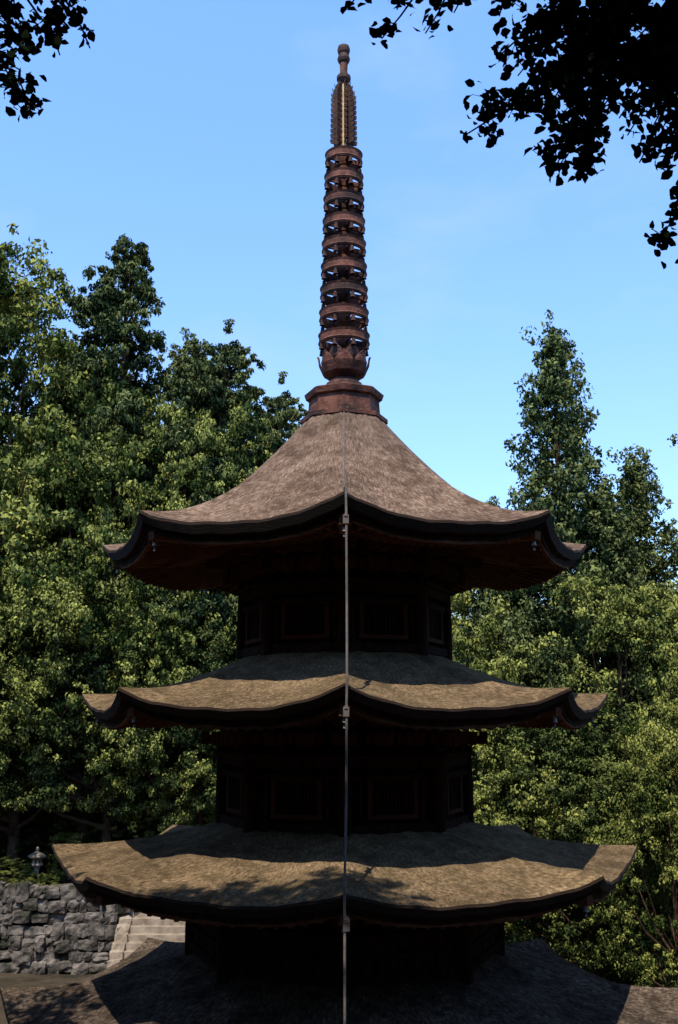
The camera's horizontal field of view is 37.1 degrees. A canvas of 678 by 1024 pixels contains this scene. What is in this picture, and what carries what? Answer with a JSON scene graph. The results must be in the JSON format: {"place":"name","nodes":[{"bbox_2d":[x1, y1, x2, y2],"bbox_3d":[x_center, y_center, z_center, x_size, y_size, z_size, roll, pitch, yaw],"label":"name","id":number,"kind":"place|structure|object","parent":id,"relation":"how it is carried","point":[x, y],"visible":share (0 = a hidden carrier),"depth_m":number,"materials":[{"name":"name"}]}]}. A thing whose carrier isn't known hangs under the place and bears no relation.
{"place":"outdoors","nodes":[
{"label":"outdoors","id":0,"kind":"place"},
{"bbox_2d":[0,748,144,1023],"bbox_3d":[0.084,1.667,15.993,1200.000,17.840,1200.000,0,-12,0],"label":"ground","id":1,"kind":"structure","parent":0,"point":[17,980],"depth_m":28.98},
{"bbox_2d":[0,857,34,883],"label":"garden shrub","id":2,"kind":"object","parent":1,"relation":"on","point":[10,864],"visible":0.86,"depth_m":31.40,"materials":[{"name":"green plant"}]},
{"bbox_2d":[0,797,39,854],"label":"undergrowth bush","id":3,"kind":"object","parent":1,"relation":"on","point":[7,824],"visible":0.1,"depth_m":34.36,"materials":[{"name":"green plant"}]},
{"bbox_2d":[0,651,44,804],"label":"broadleaf tree","id":4,"kind":"object","parent":1,"relation":"on","point":[16,771],"visible":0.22,"depth_m":32.19,"materials":[{"name":"green plant"}]},
{"bbox_2d":[0,810,47,873],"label":"undergrowth bush","id":5,"kind":"object","parent":1,"relation":"on","point":[20,854],"visible":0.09,"depth_m":34.49,"materials":[{"name":"green plant"}]},
{"bbox_2d":[9,871,58,885],"bbox_3d":[-9.332,11.655,31.088,1.982,1.103,1.696,-9,-15,38],"label":"garden shrub","id":6,"kind":"object","parent":1,"relation":"on","point":[41,880],"visible":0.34,"depth_m":31.17,"materials":[{"name":"green plant"}]},
{"bbox_2d":[0,241,69,656],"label":"broadleaf tree","id":7,"kind":"object","parent":1,"relation":"on","point":[22,291],"visible":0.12,"depth_m":39.51,"materials":[{"name":"green plant"}]},
{"bbox_2d":[28,846,46,883],"bbox_3d":[-9.476,11.201,31.639,0.608,1.408,0.527,0,-12,0],"label":"stone lantern","id":8,"kind":"object","parent":1,"relation":"on","point":[36,857],"visible":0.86,"depth_m":31.58,"materials":[{"name":"grey stone"}]},
{"bbox_2d":[0,444,92,785],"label":"broadleaf tree","id":9,"kind":"object","parent":1,"relation":"on","point":[17,474],"visible":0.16,"depth_m":32.88,"materials":[{"name":"green plant"}]},
{"bbox_2d":[0,0,94,121],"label":"cherry tree","id":10,"kind":"object","parent":1,"relation":"on","point":[55,16],"visible":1,"depth_m":6.01,"materials":[{"name":"green plant"}]},
{"bbox_2d":[0,799,98,878],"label":"undergrowth bush","id":11,"kind":"object","parent":1,"relation":"on","point":[33,836],"visible":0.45,"depth_m":33.21,"materials":[{"name":"green plant"}]},
{"bbox_2d":[42,843,83,882],"bbox_3d":[-8.401,11.387,32.371,1.841,1.483,2.069,-9,-14,36],"label":"garden shrub","id":12,"kind":"object","parent":1,"relation":"on","point":[60,874],"visible":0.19,"depth_m":32.07,"materials":[{"name":"green plant"}]},
{"bbox_2d":[0,880,131,974],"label":"stone retaining wall","id":13,"kind":"structure","parent":1,"relation":"on","point":[56,929],"depth_m":29.90,"materials":[{"name":"grey stone"}]},
{"bbox_2d":[0,531,136,882],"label":"broadleaf tree","id":14,"kind":"object","parent":1,"relation":"on","point":[12,830],"visible":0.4,"depth_m":30.89,"materials":[{"name":"green plant"}]},
{"bbox_2d":[0,223,142,709],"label":"broadleaf tree","id":15,"kind":"object","parent":1,"relation":"on","point":[22,529],"visible":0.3,"depth_m":35.38,"materials":[{"name":"green plant"}]},
{"bbox_2d":[35,801,126,858],"bbox_3d":[-8.921,11.155,34.540,3.118,2.690,3.654,-5,-13,24],"label":"undergrowth bush","id":16,"kind":"object","parent":1,"relation":"on","point":[70,813],"visible":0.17,"depth_m":33.82,"materials":[{"name":"green plant"}]},
{"bbox_2d":[0,327,163,838],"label":"broadleaf tree","id":17,"kind":"object","parent":1,"relation":"on","point":[13,401],"visible":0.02,"depth_m":39.19,"materials":[{"name":"green plant"}]},
{"bbox_2d":[0,329,176,869],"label":"broadleaf tree","id":18,"kind":"object","parent":1,"relation":"on","point":[44,358],"visible":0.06,"depth_m":37.09,"materials":[{"name":"green plant"}]},
{"bbox_2d":[0,233,194,840],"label":"pine tree","id":19,"kind":"object","parent":1,"relation":"on","point":[107,308],"visible":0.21,"depth_m":37.19,"materials":[{"name":"green plant"}]},
{"bbox_2d":[47,796,159,846],"bbox_3d":[-7.614,10.817,33.521,4.237,3.102,3.615,4,-12,-20],"label":"undergrowth bush","id":20,"kind":"object","parent":1,"relation":"on","point":[66,839],"visible":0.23,"depth_m":32.47,"materials":[{"name":"green plant"}]},
{"bbox_2d":[0,579,207,842],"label":"broadleaf tree","id":21,"kind":"object","parent":1,"relation":"on","point":[110,814],"visible":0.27,"depth_m":31.40,"materials":[{"name":"green plant"}]},
{"bbox_2d":[0,423,234,843],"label":"broadleaf tree","id":22,"kind":"object","parent":1,"relation":"on","point":[82,551],"visible":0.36,"depth_m":31.92,"materials":[{"name":"green plant"}]},
{"bbox_2d":[90,819,161,842],"bbox_3d":[-6.364,11.091,33.596,3.917,2.456,4.648,-3,-12,14],"label":"undergrowth bush","id":23,"kind":"object","parent":1,"relation":"on","point":[140,834],"visible":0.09,"depth_m":32.81,"materials":[{"name":"green plant"}]},
{"bbox_2d":[49,397,227,829],"bbox_3d":[-6.004,4.211,35.120,6.986,17.501,8.162,-9,-15,38],"label":"broadleaf tree","id":24,"kind":"object","parent":1,"relation":"on","point":[102,514],"visible":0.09,"depth_m":33.83,"materials":[{"name":"green plant"}]},
{"bbox_2d":[106,910,184,968],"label":"stone steps","id":25,"kind":"structure","parent":1,"relation":"on","point":[134,932],"depth_m":29.62,"materials":[{"name":"beige stone"}]},
{"bbox_2d":[63,327,229,736],"bbox_3d":[-6.026,2.989,37.158,7.701,20.718,7.304,10,-15,-40],"label":"pine tree","id":26,"kind":"object","parent":1,"relation":"on","point":[182,360],"visible":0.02,"depth_m":38.12,"materials":[{"name":"green plant"}]},
{"bbox_2d":[75,576,235,832],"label":"broadleaf tree","id":27,"kind":"object","parent":1,"relation":"on","point":[127,679],"visible":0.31,"depth_m":31.05,"materials":[{"name":"green plant"}]},
{"bbox_2d":[84,596,236,831],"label":"broadleaf tree","id":28,"kind":"object","parent":1,"relation":"on","point":[203,666],"visible":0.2,"depth_m":31.18,"materials":[{"name":"green plant"}]},
{"bbox_2d":[131,799,208,837],"bbox_3d":[-5.267,10.628,33.383,3.994,3.239,4.666,-9,-15,38],"label":"undergrowth bush","id":29,"kind":"object","parent":1,"relation":"on","point":[146,826],"visible":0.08,"depth_m":31.88,"materials":[{"name":"green plant"}]},
{"bbox_2d":[146,790,214,833],"bbox_3d":[-4.578,10.727,33.569,4.781,3.068,4.093,11,-16,-42],"label":"undergrowth bush","id":30,"kind":"object","parent":1,"relation":"on","point":[151,824],"visible":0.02,"depth_m":31.96,"materials":[{"name":"green plant"}]},
{"bbox_2d":[98,391,274,816],"bbox_3d":[-3.901,4.130,34.087,8.745,17.147,7.485,-2,-12,8],"label":"broadleaf tree","id":31,"kind":"object","parent":1,"relation":"on","point":[238,420],"visible":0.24,"depth_m":33.41,"materials":[{"name":"green plant"}]},
{"bbox_2d":[156,590,236,822],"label":"broadleaf tree","id":32,"kind":"object","parent":1,"relation":"on","point":[213,793],"visible":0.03,"depth_m":31.65,"materials":[{"name":"green plant"}]},
{"bbox_2d":[121,319,274,822],"bbox_3d":[-4.037,2.868,34.954,7.557,19.864,7.973,-2,-12,9],"label":"pine tree","id":33,"kind":"object","parent":1,"relation":"on","point":[213,393],"visible":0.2,"depth_m":34.86,"materials":[{"name":"green plant"}]},
{"bbox_2d":[235,371,307,655],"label":"pine tree","id":34,"kind":"object","parent":1,"relation":"on","point":[278,434],"visible":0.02,"depth_m":36.32,"materials":[{"name":"green plant"}]},
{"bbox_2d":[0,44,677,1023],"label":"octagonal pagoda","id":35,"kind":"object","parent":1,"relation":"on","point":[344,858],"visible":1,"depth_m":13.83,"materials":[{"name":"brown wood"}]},
{"bbox_2d":[452,496,509,795],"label":"conifer tree","id":36,"kind":"object","parent":1,"relation":"on","point":[472,618],"depth_m":32.18,"materials":[{"name":"green plant"}]},
{"bbox_2d":[450,586,546,659],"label":"broadleaf tree","id":37,"kind":"object","parent":1,"relation":"on","point":[468,601],"visible":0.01,"depth_m":32.26,"materials":[{"name":"green plant"}]},
{"bbox_2d":[340,0,677,268],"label":"cherry tree","id":38,"kind":"object","parent":1,"relation":"on","point":[596,33],"visible":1,"depth_m":5.97,"materials":[{"name":"green plant"}]},
{"bbox_2d":[452,595,630,911],"bbox_3d":[4.371,8.000,28.949,7.579,11.182,6.487,-8,-14,33],"label":"broadleaf tree","id":39,"kind":"object","parent":1,"relation":"on","point":[488,627],"visible":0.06,"depth_m":28.73,"materials":[{"name":"green plant"}]},
{"bbox_2d":[461,683,627,964],"bbox_3d":[5.003,8.788,26.273,5.933,8.581,6.668,2,-12,-12],"label":"broadleaf tree","id":40,"kind":"object","parent":1,"relation":"on","point":[505,778],"visible":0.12,"depth_m":25.12,"materials":[{"name":"green plant"}]},
{"bbox_2d":[463,582,662,986],"bbox_3d":[5.629,6.666,29.397,9.444,14.144,8.070,7,-14,-32],"label":"conifer tree","id":41,"kind":"object","parent":1,"relation":"on","point":[541,627],"visible":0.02,"depth_m":29.50,"materials":[{"name":"green plant"}]},
{"bbox_2d":[452,309,675,977],"bbox_3d":[6.555,3.799,30.272,8.473,20.617,9.916,-5,-13,22],"label":"conifer tree","id":42,"kind":"object","parent":1,"relation":"on","point":[563,431],"visible":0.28,"depth_m":29.85,"materials":[{"name":"green plant"}]},
{"bbox_2d":[460,565,677,985],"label":"broadleaf tree","id":43,"kind":"object","parent":1,"relation":"on","point":[620,603],"visible":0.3,"depth_m":26.26,"materials":[{"name":"green plant"}]},
{"bbox_2d":[474,688,677,979],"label":"broadleaf tree","id":44,"kind":"object","parent":1,"relation":"on","point":[578,758],"visible":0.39,"depth_m":24.08,"materials":[{"name":"green plant"}]},
{"bbox_2d":[495,470,677,986],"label":"conifer tree","id":45,"kind":"object","parent":1,"relation":"on","point":[609,560],"visible":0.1,"depth_m":28.59,"materials":[{"name":"green plant"}]},
{"bbox_2d":[559,702,677,979],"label":"broadleaf tree","id":46,"kind":"object","parent":1,"relation":"on","point":[626,731],"visible":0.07,"depth_m":23.65,"materials":[{"name":"green plant"}]},
{"bbox_2d":[579,748,677,987],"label":"broadleaf tree","id":47,"kind":"object","parent":1,"relation":"on","point":[649,798],"visible":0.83,"depth_m":19.25,"materials":[{"name":"green plant"}]},
{"bbox_2d":[598,445,677,982],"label":"conifer tree","id":48,"kind":"object","parent":1,"relation":"on","point":[636,487],"visible":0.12,"depth_m":30.55,"materials":[{"name":"green plant"}]},
{"bbox_2d":[613,622,677,987],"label":"broadleaf tree","id":49,"kind":"object","parent":1,"relation":"on","point":[666,743],"visible":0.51,"depth_m":20.65,"materials":[{"name":"green plant"}]},
{"bbox_2d":[616,575,677,917],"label":"broadleaf tree","id":50,"kind":"object","parent":1,"relation":"on","point":[653,681],"visible":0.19,"depth_m":25.20,"materials":[{"name":"green plant"}]},
{"bbox_2d":[632,433,677,980],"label":"conifer tree","id":51,"kind":"object","parent":1,"relation":"on","point":[673,440],"visible":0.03,"depth_m":27.02,"materials":[{"name":"green plant"}]},
{"bbox_2d":[654,920,677,986],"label":"broadleaf tree","id":52,"kind":"object","parent":1,"relation":"on","point":[669,955],"visible":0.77,"depth_m":17.42,"materials":[{"name":"green plant"}]},
{"bbox_2d":[0,0,677,658],"label":"sky","id":53,"kind":"structure","parent":0,"point":[198,132],"materials":[{"name":"blue"}]}
]}

